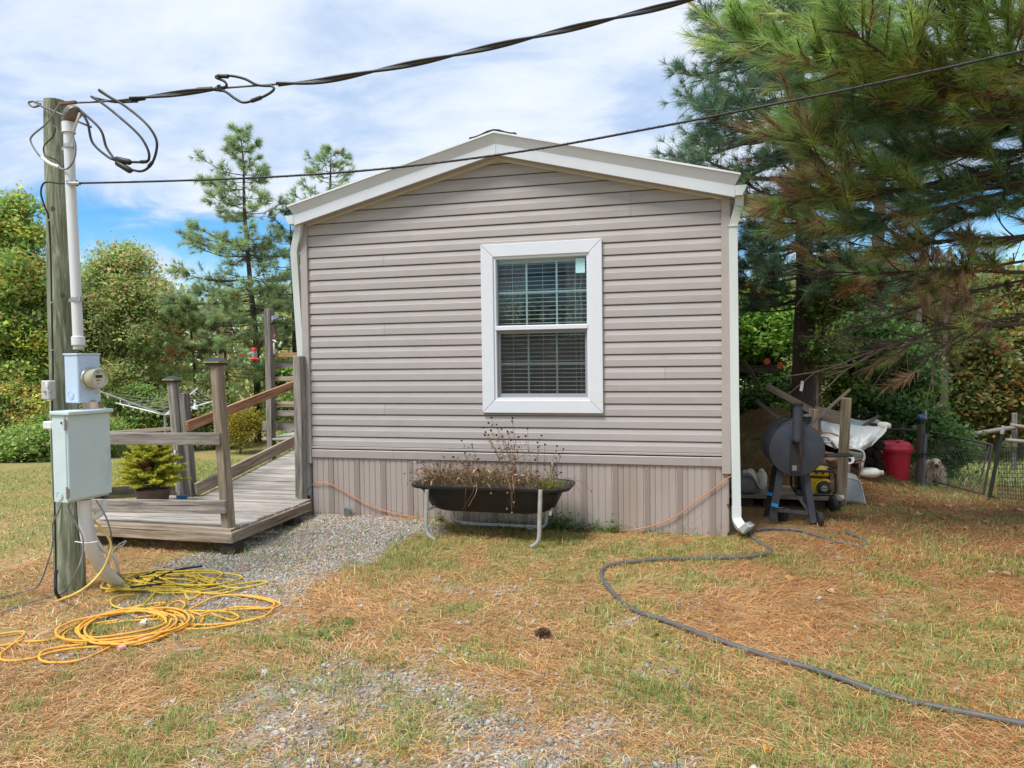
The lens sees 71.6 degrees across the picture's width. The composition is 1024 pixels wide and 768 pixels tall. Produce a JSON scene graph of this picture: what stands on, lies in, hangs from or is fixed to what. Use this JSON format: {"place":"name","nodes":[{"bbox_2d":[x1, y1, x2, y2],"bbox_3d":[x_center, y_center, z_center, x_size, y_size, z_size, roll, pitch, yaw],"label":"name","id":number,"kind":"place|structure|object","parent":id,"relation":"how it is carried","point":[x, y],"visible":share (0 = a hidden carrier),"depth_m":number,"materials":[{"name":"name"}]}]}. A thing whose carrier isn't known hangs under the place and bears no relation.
{"place":"outdoors","nodes":[
{"label":"outdoors","id":0,"kind":"place"},
{"bbox_2d":[0,366,1023,767],"bbox_3d":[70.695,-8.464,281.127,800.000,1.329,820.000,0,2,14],"label":"ground","id":1,"kind":"structure","parent":0,"point":[200,454],"depth_m":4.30,"materials":[{"name":"plant"}]},
{"bbox_2d":[0,389,16,435],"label":"bush","id":2,"kind":"object","parent":1,"relation":"on","point":[2,419],"visible":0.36,"depth_m":14.98,"materials":[{"name":"green plant"}]},
{"bbox_2d":[0,374,48,428],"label":"bush","id":3,"kind":"object","parent":1,"relation":"on","point":[27,395],"visible":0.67,"depth_m":14.91,"materials":[{"name":"green plant"}]},
{"bbox_2d":[0,415,50,462],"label":"bush","id":4,"kind":"object","parent":1,"relation":"on","point":[20,443],"visible":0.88,"depth_m":13.83,"materials":[{"name":"green plant"}]},
{"bbox_2d":[0,180,93,408],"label":"yellowing tree","id":5,"kind":"object","parent":1,"relation":"on","point":[23,335],"visible":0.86,"depth_m":15.56,"materials":[{"name":"green plant"}]},
{"bbox_2d":[14,406,81,460],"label":"bush","id":6,"kind":"object","parent":1,"relation":"on","point":[41,419],"visible":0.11,"depth_m":14.39,"materials":[{"name":"green plant"}]},
{"bbox_2d":[28,98,101,595],"bbox_3d":[-3.123,-0.198,5.034,0.600,3.670,0.342,0,2,24],"label":"utility pole","id":7,"kind":"object","parent":1,"relation":"on","point":[67,551],"visible":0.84,"depth_m":5.09,"materials":[{"name":"wood"}]},
{"bbox_2d":[41,380,55,399],"bbox_3d":[-3.248,0.042,4.978,0.097,0.135,0.076,0,2,14],"label":"junction box","id":8,"kind":"object","parent":7,"relation":"attached to","point":[48,389],"visible":1,"depth_m":4.96,"materials":[{"name":"grey plastic"}]},
{"bbox_2d":[61,105,85,349],"bbox_3d":[-2.994,-1.057,4.837,0.213,1.645,0.095,0,2,29],"label":"riser conduit","id":9,"kind":"object","parent":7,"relation":"attached to","point":[70,114],"visible":0.88,"depth_m":4.81,"materials":[{"name":"white plastic"}]},
{"bbox_2d":[72,89,157,172],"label":"weatherhead leads","id":10,"kind":"object","parent":9,"relation":"hanging from","point":[121,163],"visible":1,"depth_m":4.70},
{"bbox_2d":[43,408,112,502],"bbox_3d":[-2.970,0.479,4.863,0.271,0.609,0.347,0,2,20],"label":"breaker panel","id":11,"kind":"object","parent":7,"relation":"attached to","point":[81,455],"visible":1,"depth_m":4.76,"materials":[{"name":"grey paint"}]},
{"bbox_2d":[0,500,126,612],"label":"grey wires","id":12,"kind":"object","parent":11,"relation":"hanging from","point":[57,595],"visible":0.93,"depth_m":4.93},
{"bbox_2d":[66,412,111,500],"bbox_3d":[-2.874,0.485,4.831,0.016,0.568,0.322,0,2,20],"label":"door","id":13,"kind":"structure","parent":11,"relation":"in","point":[87,435],"depth_m":4.82,"materials":[{"name":"grey paint"}]},
{"bbox_2d":[75,499,125,586],"bbox_3d":[-2.947,1.184,5.091,0.161,0.792,0.584,-1,2,-11],"label":"drain conduit","id":14,"kind":"object","parent":11,"relation":"attached to","point":[108,575],"visible":0.92,"depth_m":4.88,"materials":[{"name":"white plastic"}]},
{"bbox_2d":[63,353,107,402],"bbox_3d":[-2.923,-0.042,4.885,0.218,0.336,0.184,0,2,20],"label":"meter box","id":15,"kind":"object","parent":7,"relation":"attached to","point":[86,378],"visible":1,"depth_m":4.83,"materials":[{"name":"blue paint"}]},
{"bbox_2d":[77,0,693,103],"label":"service drop","id":16,"kind":"object","parent":7,"relation":"attached to","point":[482,48],"visible":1,"depth_m":4.56,"materials":[{"name":"rubber"}]},
{"bbox_2d":[68,49,1023,184],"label":"phone line","id":17,"kind":"object","parent":7,"relation":"attached to","point":[695,119],"visible":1,"depth_m":4.01,"materials":[{"name":"rubber"}]},
{"bbox_2d":[43,520,111,609],"bbox_3d":[-3.009,1.240,4.855,0.459,0.604,0.279,0,2,14],"label":"lead cord","id":18,"kind":"object","parent":1,"relation":"on","point":[104,566],"visible":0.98,"depth_m":4.87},
{"bbox_2d":[91,499,120,576],"bbox_3d":[-2.951,1.165,5.247,0.121,0.743,0.749,-1,2,-17],"label":"thin conduit","id":19,"kind":"object","parent":1,"relation":"on","point":[99,514],"visible":0.93,"depth_m":4.94,"materials":[{"name":"white plastic"}]},
{"bbox_2d":[41,231,205,415],"bbox_3d":[-11.771,-1.375,20.802,6.223,6.069,3.932,0,2,14],"label":"oak tree","id":20,"kind":"object","parent":1,"relation":"on","point":[124,292],"visible":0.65,"depth_m":20.08,"materials":[{"name":"green plant"}]},
{"bbox_2d":[110,413,141,456],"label":"bush","id":21,"kind":"object","parent":1,"relation":"on","point":[115,425],"visible":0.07,"depth_m":15.54,"materials":[{"name":"green plant"}]},
{"bbox_2d":[101,379,167,451],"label":"bush","id":22,"kind":"object","parent":1,"relation":"on","point":[137,390],"visible":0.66,"depth_m":16.68,"materials":[{"name":"green plant"}]},
{"bbox_2d":[0,594,281,663],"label":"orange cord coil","id":23,"kind":"object","parent":1,"relation":"on","point":[86,622],"visible":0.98,"depth_m":4.39,"materials":[{"name":"rubber"}]},
{"bbox_2d":[101,388,211,432],"bbox_3d":[-5.783,0.734,11.847,1.655,1.384,3.595,-2,2,-26],"label":"clothes line","id":24,"kind":"object","parent":1,"relation":"on","point":[193,407],"visible":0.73,"depth_m":10.94,"materials":[{"name":"white paint"}]},
{"bbox_2d":[134,384,210,450],"bbox_3d":[-8.299,0.866,17.140,1.871,1.716,1.775,0,2,14],"label":"bush","id":25,"kind":"object","parent":1,"relation":"on","point":[158,422],"visible":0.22,"depth_m":16.76,"materials":[{"name":"green plant"}]},
{"bbox_2d":[100,569,267,608],"bbox_3d":[-2.520,1.490,5.169,1.289,0.048,0.839,0,2,14],"label":"yellow cord","id":26,"kind":"object","parent":1,"relation":"on","point":[168,585],"visible":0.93,"depth_m":5.26,"materials":[{"name":"rubber"}]},
{"bbox_2d":[130,565,202,587],"bbox_3d":[-2.696,1.472,5.441,0.352,0.031,0.588,0,2,14],"label":"extension cord","id":27,"kind":"object","parent":26,"relation":"on","point":[162,575],"visible":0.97,"depth_m":5.43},
{"bbox_2d":[140,295,230,447],"bbox_3d":[-8.149,-0.269,17.776,2.484,3.960,2.193,0,2,14],"label":"pine tree","id":28,"kind":"object","parent":1,"relation":"on","point":[175,356],"visible":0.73,"depth_m":17.59,"materials":[{"name":"green plant"}]},
{"bbox_2d":[82,309,311,554],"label":"wheelchair ramp","id":29,"kind":"structure","parent":1,"relation":"on","point":[228,513],"depth_m":7.25,"materials":[{"name":"brown wood"}]},
{"bbox_2d":[112,445,190,499],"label":"potted spruce","id":30,"kind":"object","parent":29,"relation":"on","point":[147,464],"visible":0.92,"depth_m":7.08,"materials":[{"name":"green plant"}]},
{"bbox_2d":[176,297,264,442],"bbox_3d":[-7.223,-0.240,17.884,2.139,3.840,2.273,0,2,14],"label":"pine tree","id":31,"kind":"object","parent":1,"relation":"on","point":[236,362],"visible":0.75,"depth_m":17.58,"materials":[{"name":"green plant"}]},
{"bbox_2d":[180,374,260,448],"bbox_3d":[-7.381,0.667,17.442,1.940,2.061,1.838,-2,2,-36],"label":"bush","id":32,"kind":"object","parent":1,"relation":"on","point":[233,391],"visible":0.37,"depth_m":17.28,"materials":[{"name":"green plant"}]},
{"bbox_2d":[155,121,294,441],"bbox_3d":[-7.393,-2.643,18.579,3.931,8.605,3.751,0,2,14],"label":"pine tree","id":33,"kind":"object","parent":1,"relation":"on","point":[271,289],"visible":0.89,"depth_m":18.44,"materials":[{"name":"green plant"}]},
{"bbox_2d":[209,405,265,452],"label":"bush","id":34,"kind":"object","parent":1,"relation":"on","point":[242,423],"visible":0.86,"depth_m":16.31,"materials":[{"name":"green plant"}]},
{"bbox_2d":[245,348,293,437],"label":"bush","id":35,"kind":"object","parent":1,"relation":"on","point":[288,396],"visible":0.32,"depth_m":18.24,"materials":[{"name":"green plant"}]},
{"bbox_2d":[252,203,299,408],"bbox_3d":[-6.390,-1.739,19.958,1.983,6.693,2.061,0,2,14],"label":"pine tree","id":36,"kind":"object","parent":1,"relation":"on","point":[287,212],"visible":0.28,"depth_m":19.79,"materials":[{"name":"green plant"}]},
{"bbox_2d":[265,143,358,243],"bbox_3d":[-5.419,-2.750,20.921,3.765,8.627,2.733,0,2,14],"label":"pine tree","id":37,"kind":"object","parent":1,"relation":"on","point":[324,151],"visible":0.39,"depth_m":20.53,"materials":[{"name":"green plant"}]},
{"bbox_2d":[411,476,575,547],"bbox_3d":[-0.175,1.175,6.610,1.503,0.523,0.632,0,2,14],"label":"planter tub","id":38,"kind":"object","parent":1,"relation":"on","point":[452,498],"visible":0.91,"depth_m":6.40,"materials":[{"name":"black plastic"}]},
{"bbox_2d":[404,455,567,488],"bbox_3d":[-0.227,0.844,6.660,1.568,0.284,0.738,0,2,14],"label":"dead thatch","id":39,"kind":"object","parent":38,"relation":"on","point":[525,480],"visible":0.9,"depth_m":6.61,"materials":[{"name":"plant"}]},
{"bbox_2d":[460,462,520,486],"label":"grass tuft","id":40,"kind":"object","parent":38,"relation":"on","point":[493,478],"visible":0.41,"depth_m":6.67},
{"bbox_2d":[482,416,532,483],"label":"dead coneflower","id":41,"kind":"object","parent":38,"relation":"on","point":[514,458],"visible":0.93,"depth_m":6.60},
{"bbox_2d":[460,475,592,513],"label":"hanging stems","id":42,"kind":"object","parent":38,"relation":"hanging from","point":[514,495],"visible":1,"depth_m":6.32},
{"bbox_2d":[517,427,542,486],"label":"dead coneflower","id":43,"kind":"object","parent":38,"relation":"on","point":[527,428],"visible":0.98,"depth_m":6.54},
{"bbox_2d":[528,474,572,488],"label":"grass tuft","id":44,"kind":"object","parent":38,"relation":"on","point":[549,485],"visible":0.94,"depth_m":6.44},
{"bbox_2d":[543,444,563,487],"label":"dead coneflower","id":45,"kind":"object","parent":38,"relation":"on","point":[552,479],"visible":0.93,"depth_m":6.50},
{"bbox_2d":[0,514,1021,767],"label":"gravel","id":46,"kind":"structure","parent":1,"relation":"on","point":[336,544],"depth_m":4.10,"materials":[{"name":"gravel"}]},
{"bbox_2d":[0,406,1023,767],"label":"pine straw","id":47,"kind":"object","parent":1,"relation":"on","point":[916,498],"visible":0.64,"depth_m":3.99,"materials":[{"name":"plant"}]},
{"bbox_2d":[535,627,551,638],"bbox_3d":[0.186,1.482,4.227,0.102,0.069,0.069,0,2,14],"label":"pine cone","id":48,"kind":"object","parent":47,"relation":"on","point":[540,632],"visible":0.99,"depth_m":4.22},
{"bbox_2d":[802,414,811,424],"bbox_3d":[3.352,0.457,8.149,0.180,0.227,0.180,0,2,14],"label":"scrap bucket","id":49,"kind":"object","parent":47,"relation":"on","point":[806,418],"visible":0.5,"depth_m":8.07,"materials":[{"name":"grey plastic"}]},
{"bbox_2d":[809,389,850,425],"bbox_3d":[3.604,0.299,8.132,0.644,0.482,0.033,-1,2,-14],"label":"board","id":50,"kind":"object","parent":49,"relation":"on","point":[836,401],"visible":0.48,"depth_m":8.13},
{"bbox_2d":[846,473,865,503],"bbox_3d":[3.909,1.187,8.155,0.217,0.306,0.450,0,2,14],"label":"plastic tote","id":51,"kind":"object","parent":47,"relation":"on","point":[855,493],"visible":0.68,"depth_m":8.02,"materials":[{"name":"grey"}]},
{"bbox_2d":[0,245,1023,432],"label":"woods","id":52,"kind":"object","parent":1,"relation":"on","point":[242,381],"visible":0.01,"depth_m":24.90,"materials":[{"name":"green plant"}]},
{"bbox_2d":[476,519,556,532],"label":"weed","id":53,"kind":"object","parent":1,"relation":"on","point":[514,527],"visible":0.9,"depth_m":6.84,"materials":[{"name":"green plant"}]},
{"bbox_2d":[285,129,754,535],"bbox_3d":[1.689,-1.015,13.905,4.675,4.582,14.652,0,2,14],"label":"mobile home","id":54,"kind":"object","parent":1,"relation":"on","point":[578,304],"visible":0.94,"depth_m":6.96,"materials":[{"name":"beige plastic"}]},
{"bbox_2d":[307,476,730,530],"bbox_3d":[-0.101,1.153,7.057,4.365,0.614,0.058,0,2,14],"label":"orange extension cord","id":55,"kind":"object","parent":54,"relation":"attached to","point":[619,530],"visible":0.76,"depth_m":6.74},
{"bbox_2d":[480,238,603,412],"bbox_3d":[0.309,-0.549,6.999,1.195,1.657,0.260,0,2,14],"label":"window","id":56,"kind":"structure","parent":54,"relation":"in","point":[504,267],"depth_m":6.96,"materials":[{"name":"white plastic"}]},
{"bbox_2d":[535,507,584,531],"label":"weed","id":57,"kind":"object","parent":1,"relation":"on","point":[564,524],"visible":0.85,"depth_m":6.82,"materials":[{"name":"green plant"}]},
{"bbox_2d":[580,519,612,532],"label":"weed","id":58,"kind":"object","parent":1,"relation":"on","point":[593,524],"visible":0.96,"depth_m":6.76,"materials":[{"name":"green plant"}]},
{"bbox_2d":[600,513,624,532],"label":"weed","id":59,"kind":"object","parent":1,"relation":"on","point":[611,528],"visible":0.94,"depth_m":6.71,"materials":[{"name":"green plant"}]},
{"bbox_2d":[741,360,760,384],"bbox_3d":[3.231,-0.157,9.602,0.040,0.341,0.312,-2,2,-29],"label":"board","id":60,"kind":"object","parent":1,"relation":"on","point":[751,372],"visible":1,"depth_m":9.59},
{"bbox_2d":[739,345,791,418],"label":"bush","id":61,"kind":"object","parent":1,"relation":"on","point":[745,377],"visible":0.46,"depth_m":11.82,"materials":[{"name":"green plant"}]},
{"bbox_2d":[738,275,794,386],"bbox_3d":[4.259,-0.226,12.356,1.993,3.518,1.694,0,2,14],"label":"bush","id":62,"kind":"object","parent":1,"relation":"on","point":[758,335],"visible":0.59,"depth_m":11.93,"materials":[{"name":"green plant"}]},
{"bbox_2d":[777,507,788,521],"bbox_3d":[2.729,1.315,7.149,0.116,0.128,0.116,0,2,14],"label":"drip can","id":63,"kind":"object","parent":1,"relation":"on","point":[783,516],"visible":0.63,"depth_m":7.11,"materials":[{"name":"black metal"}]},
{"bbox_2d":[739,369,830,414],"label":"bush","id":64,"kind":"object","parent":1,"relation":"on","point":[785,404],"visible":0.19,"depth_m":11.62,"materials":[{"name":"green plant"}]},
{"bbox_2d":[729,485,842,511],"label":"plank platform","id":65,"kind":"structure","parent":1,"relation":"on","point":[832,503],"depth_m":7.76,"materials":[{"name":"grey wood"}]},
{"bbox_2d":[729,472,760,493],"bbox_3d":[2.611,1.100,7.998,0.454,0.226,0.326,0,2,14],"label":"sack","id":66,"kind":"object","parent":65,"relation":"on","point":[749,485],"visible":0.55,"depth_m":7.85,"materials":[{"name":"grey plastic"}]},
{"bbox_2d":[742,468,759,487],"bbox_3d":[2.635,1.039,7.849,0.228,0.206,0.095,0,2,30],"label":"sack","id":67,"kind":"object","parent":66,"relation":"on","point":[751,472],"visible":1,"depth_m":7.84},
{"bbox_2d":[757,468,766,489],"bbox_3d":[2.754,1.048,7.825,0.113,0.239,0.102,0,2,14],"label":"sack","id":68,"kind":"object","parent":66,"relation":"on","point":[762,477],"visible":0.99,"depth_m":7.79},
{"bbox_2d":[756,399,780,418],"bbox_3d":[2.974,0.310,8.188,0.320,0.262,0.040,1,2,34],"label":"board","id":69,"kind":"object","parent":65,"relation":"on","point":[767,409],"visible":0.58,"depth_m":8.19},
{"bbox_2d":[790,465,836,495],"bbox_3d":[3.348,1.068,7.904,0.432,0.328,0.408,0,2,14],"label":"generator","id":70,"kind":"object","parent":65,"relation":"on","point":[822,484],"visible":0.72,"depth_m":7.72,"materials":[{"name":"yellow paint"}]},
{"bbox_2d":[820,451,837,469],"bbox_3d":[3.556,0.886,8.085,0.245,0.214,0.396,1,3,45],"label":"rag heap","id":71,"kind":"object","parent":70,"relation":"on","point":[831,463],"visible":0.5,"depth_m":8.05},
{"bbox_2d":[809,409,817,430],"bbox_3d":[3.528,0.548,8.315,0.105,0.512,0.030,0,2,14],"label":"board","id":72,"kind":"object","parent":65,"relation":"on","point":[813,413],"visible":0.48,"depth_m":8.29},
{"bbox_2d":[764,383,820,414],"bbox_3d":[3.363,0.203,8.499,0.669,0.438,0.047,-1,2,5],"label":"board","id":73,"kind":"object","parent":1,"relation":"on","point":[779,393],"visible":0.68,"depth_m":8.49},
{"bbox_2d":[649,0,950,417],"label":"pine tree","id":74,"kind":"object","parent":1,"relation":"on","point":[763,259],"visible":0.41,"depth_m":8.60,"materials":[{"name":"green plant"}]},
{"bbox_2d":[739,365,778,372],"bbox_3d":[3.435,-0.208,9.859,0.543,0.114,0.056,0,2,14],"label":"board","id":75,"kind":"object","parent":74,"relation":"attached to","point":[770,369],"visible":0.84,"depth_m":9.84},
{"bbox_2d":[761,403,852,526],"bbox_3d":[2.927,0.780,7.082,0.784,1.226,0.749,0,2,14],"label":"smoker grill","id":76,"kind":"object","parent":1,"relation":"on","point":[794,445],"visible":0.98,"depth_m":6.88,"materials":[{"name":"black metal"}]},
{"bbox_2d":[599,531,1023,727],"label":"garden hose","id":77,"kind":"object","parent":1,"relation":"on","point":[972,713],"visible":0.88,"depth_m":3.87,"materials":[{"name":"rubber"}]},
{"bbox_2d":[755,527,867,545],"bbox_3d":[2.713,1.383,6.496,0.909,0.029,0.583,0,2,14],"label":"garden hose","id":78,"kind":"object","parent":1,"relation":"on","point":[814,534],"visible":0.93,"depth_m":6.52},
{"bbox_2d":[779,267,870,434],"bbox_3d":[3.893,-0.089,8.794,1.079,2.707,1.003,0,2,14],"label":"bush","id":79,"kind":"object","parent":1,"relation":"on","point":[819,309],"visible":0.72,"depth_m":8.70,"materials":[{"name":"green plant"}]},
{"bbox_2d":[787,321,880,409],"bbox_3d":[5.167,0.229,11.644,1.273,2.613,1.553,-2,2,-23],"label":"bush","id":80,"kind":"object","parent":1,"relation":"on","point":[835,384],"visible":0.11,"depth_m":11.39,"materials":[{"name":"green plant"}]},
{"bbox_2d":[821,431,865,479],"bbox_3d":[3.817,0.865,8.314,0.613,0.616,0.196,-1,2,-3],"label":"wicker chair","id":81,"kind":"object","parent":1,"relation":"on","point":[856,456],"visible":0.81,"depth_m":8.29,"materials":[{"name":"beige wicker"}]},
{"bbox_2d":[836,397,851,506],"bbox_3d":[3.641,0.778,7.798,0.167,1.260,0.168,0,2,14],"label":"wood post","id":82,"kind":"object","parent":1,"relation":"on","point":[844,439],"visible":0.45,"depth_m":7.76,"materials":[{"name":"brown wood"}]},
{"bbox_2d":[815,406,839,423],"bbox_3d":[3.809,0.378,8.521,0.373,0.225,0.058,0,2,23],"label":"board","id":83,"kind":"object","parent":82,"relation":"attached to","point":[831,415],"visible":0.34,"depth_m":8.50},
{"bbox_2d":[669,0,1023,402],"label":"pine tree","id":84,"kind":"object","parent":1,"relation":"on","point":[989,90],"visible":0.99,"depth_m":5.94,"materials":[{"name":"green plant"}]},
{"bbox_2d":[786,245,917,410],"bbox_3d":[7.337,-0.904,15.964,3.262,4.925,3.328,0,2,28],"label":"autumn tree","id":85,"kind":"object","parent":1,"relation":"on","point":[855,310],"visible":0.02,"depth_m":15.20,"materials":[{"name":"green plant"}]},
{"bbox_2d":[825,421,884,475],"bbox_3d":[4.532,0.774,9.534,0.797,0.891,0.584,0,2,14],"label":"log stack","id":86,"kind":"object","parent":1,"relation":"on","point":[873,454],"visible":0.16,"depth_m":9.24,"materials":[{"name":"wood"}]},
{"bbox_2d":[821,418,886,449],"bbox_3d":[4.396,0.632,9.207,0.838,0.357,0.953,0,2,14],"label":"tarp","id":87,"kind":"object","parent":86,"relation":"on","point":[864,437],"visible":0.67,"depth_m":8.87,"materials":[{"name":"white plastic"}]},
{"bbox_2d":[869,422,890,428],"bbox_3d":[4.612,0.519,8.888,0.242,0.095,0.153,0,2,14],"label":"white bag","id":88,"kind":"object","parent":87,"relation":"on","point":[884,424],"visible":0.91,"depth_m":8.84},
{"bbox_2d":[833,306,903,416],"bbox_3d":[5.703,0.147,11.843,1.431,2.959,1.420,0,2,14],"label":"bush","id":89,"kind":"object","parent":1,"relation":"on","point":[868,315],"visible":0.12,"depth_m":11.60,"materials":[{"name":"green plant"}]},
{"bbox_2d":[776,1,967,439],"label":"pine tree","id":90,"kind":"object","parent":1,"relation":"on","point":[874,241],"visible":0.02,"depth_m":12.65,"materials":[{"name":"green plant"}]},
{"bbox_2d":[861,467,883,477],"bbox_3d":[4.528,1.116,8.939,0.286,0.129,0.129,0,2,14],"label":"gas cylinder","id":91,"kind":"object","parent":1,"relation":"on","point":[868,472],"visible":0.82,"depth_m":8.89,"materials":[{"name":"white paint"}]},
{"bbox_2d":[851,407,916,482],"bbox_3d":[5.172,0.835,9.890,0.036,1.046,0.908,-2,2,-42],"label":"chain link fence","id":92,"kind":"object","parent":1,"relation":"on","point":[901,429],"visible":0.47,"depth_m":9.72,"materials":[{"name":"metal"}]},
{"bbox_2d":[821,295,960,437],"bbox_3d":[6.111,0.091,11.677,2.139,3.062,2.076,-1,2,-19],"label":"bush","id":93,"kind":"object","parent":1,"relation":"on","point":[919,387],"visible":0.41,"depth_m":11.32,"materials":[{"name":"green plant"}]},
{"bbox_2d":[878,440,913,480],"bbox_3d":[5.218,1.029,9.684,0.464,0.536,0.464,0,2,14],"label":"trash can","id":94,"kind":"object","parent":1,"relation":"on","point":[896,457],"visible":0.77,"depth_m":9.52,"materials":[{"name":"red plastic"}]},
{"bbox_2d":[915,410,930,486],"bbox_3d":[5.509,0.887,9.537,0.160,1.077,0.147,0,2,14],"label":"fence post","id":95,"kind":"object","parent":1,"relation":"on","point":[921,443],"visible":0.95,"depth_m":9.51,"materials":[{"name":"grey wood"}]},
{"bbox_2d":[896,264,954,386],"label":"autumn tree","id":96,"kind":"object","parent":1,"relation":"on","point":[909,297],"visible":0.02,"depth_m":15.59,"materials":[{"name":"green plant"}]},
{"bbox_2d":[865,392,989,472],"bbox_3d":[6.224,0.865,10.994,1.892,1.495,1.278,0,2,14],"label":"bush","id":97,"kind":"object","parent":1,"relation":"on","point":[939,416],"visible":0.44,"depth_m":10.78,"materials":[{"name":"green plant"}]},
{"bbox_2d":[912,457,946,486],"bbox_3d":[6.026,1.248,10.253,0.400,0.469,1.117,0,2,14],"label":"dog","id":98,"kind":"object","parent":1,"relation":"on","point":[934,468],"visible":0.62,"depth_m":9.92},
{"bbox_2d":[940,309,948,466],"bbox_3d":[7.894,0.007,12.975,0.148,3.073,0.148,-1,2,-8],"label":"bare trunk","id":99,"kind":"object","parent":1,"relation":"on","point":[944,396],"visible":0.24,"depth_m":12.92,"materials":[{"name":"grey plant"}]},
{"bbox_2d":[912,426,985,480],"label":"bush","id":100,"kind":"object","parent":1,"relation":"on","point":[966,451],"visible":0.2,"depth_m":10.96,"materials":[{"name":"green plant"}]},
{"bbox_2d":[885,274,1016,401],"bbox_3d":[8.028,-0.313,13.302,2.543,3.905,2.430,0,2,14],"label":"pine tree","id":101,"kind":"object","parent":1,"relation":"on","point":[986,307],"visible":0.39,"depth_m":13.03,"materials":[{"name":"green plant"}]},
{"bbox_2d":[926,431,993,494],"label":"chain link gate","id":102,"kind":"structure","parent":1,"relation":"on","point":[983,466],"depth_m":9.22,"materials":[{"name":"metal"}]},
{"bbox_2d":[909,330,1023,446],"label":"autumn tree","id":103,"kind":"object","parent":1,"relation":"on","point":[974,393],"visible":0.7,"depth_m":13.16,"materials":[{"name":"green plant"}]},
{"bbox_2d":[910,257,1023,452],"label":"autumn tree","id":104,"kind":"object","parent":1,"relation":"on","point":[1004,309],"visible":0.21,"depth_m":14.36,"materials":[{"name":"green plant"}]},
{"bbox_2d":[938,404,1023,472],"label":"rail fence","id":105,"kind":"object","parent":1,"relation":"on","point":[1013,440],"visible":0.35,"depth_m":12.09,"materials":[{"name":"wood"}]},
{"bbox_2d":[962,317,1023,457],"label":"autumn tree","id":106,"kind":"object","parent":1,"relation":"on","point":[1019,410],"visible":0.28,"depth_m":13.47,"materials":[{"name":"green plant"}]},
{"bbox_2d":[987,426,1005,499],"bbox_3d":[5.766,0.955,8.455,0.192,0.927,0.044,0,2,14],"label":"fence stake","id":107,"kind":"object","parent":1,"relation":"on","point":[996,462],"visible":0.87,"depth_m":8.45,"materials":[{"name":"green paint"}]},
{"bbox_2d":[997,446,1023,500],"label":"net fence","id":108,"kind":"object","parent":1,"relation":"on","point":[1009,473],"visible":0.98,"depth_m":8.40,"materials":[{"name":"metal"}]},
{"bbox_2d":[0,0,1023,364],"label":"sky","id":109,"kind":"structure","parent":0,"point":[604,79],"materials":[{"name":"blue"}]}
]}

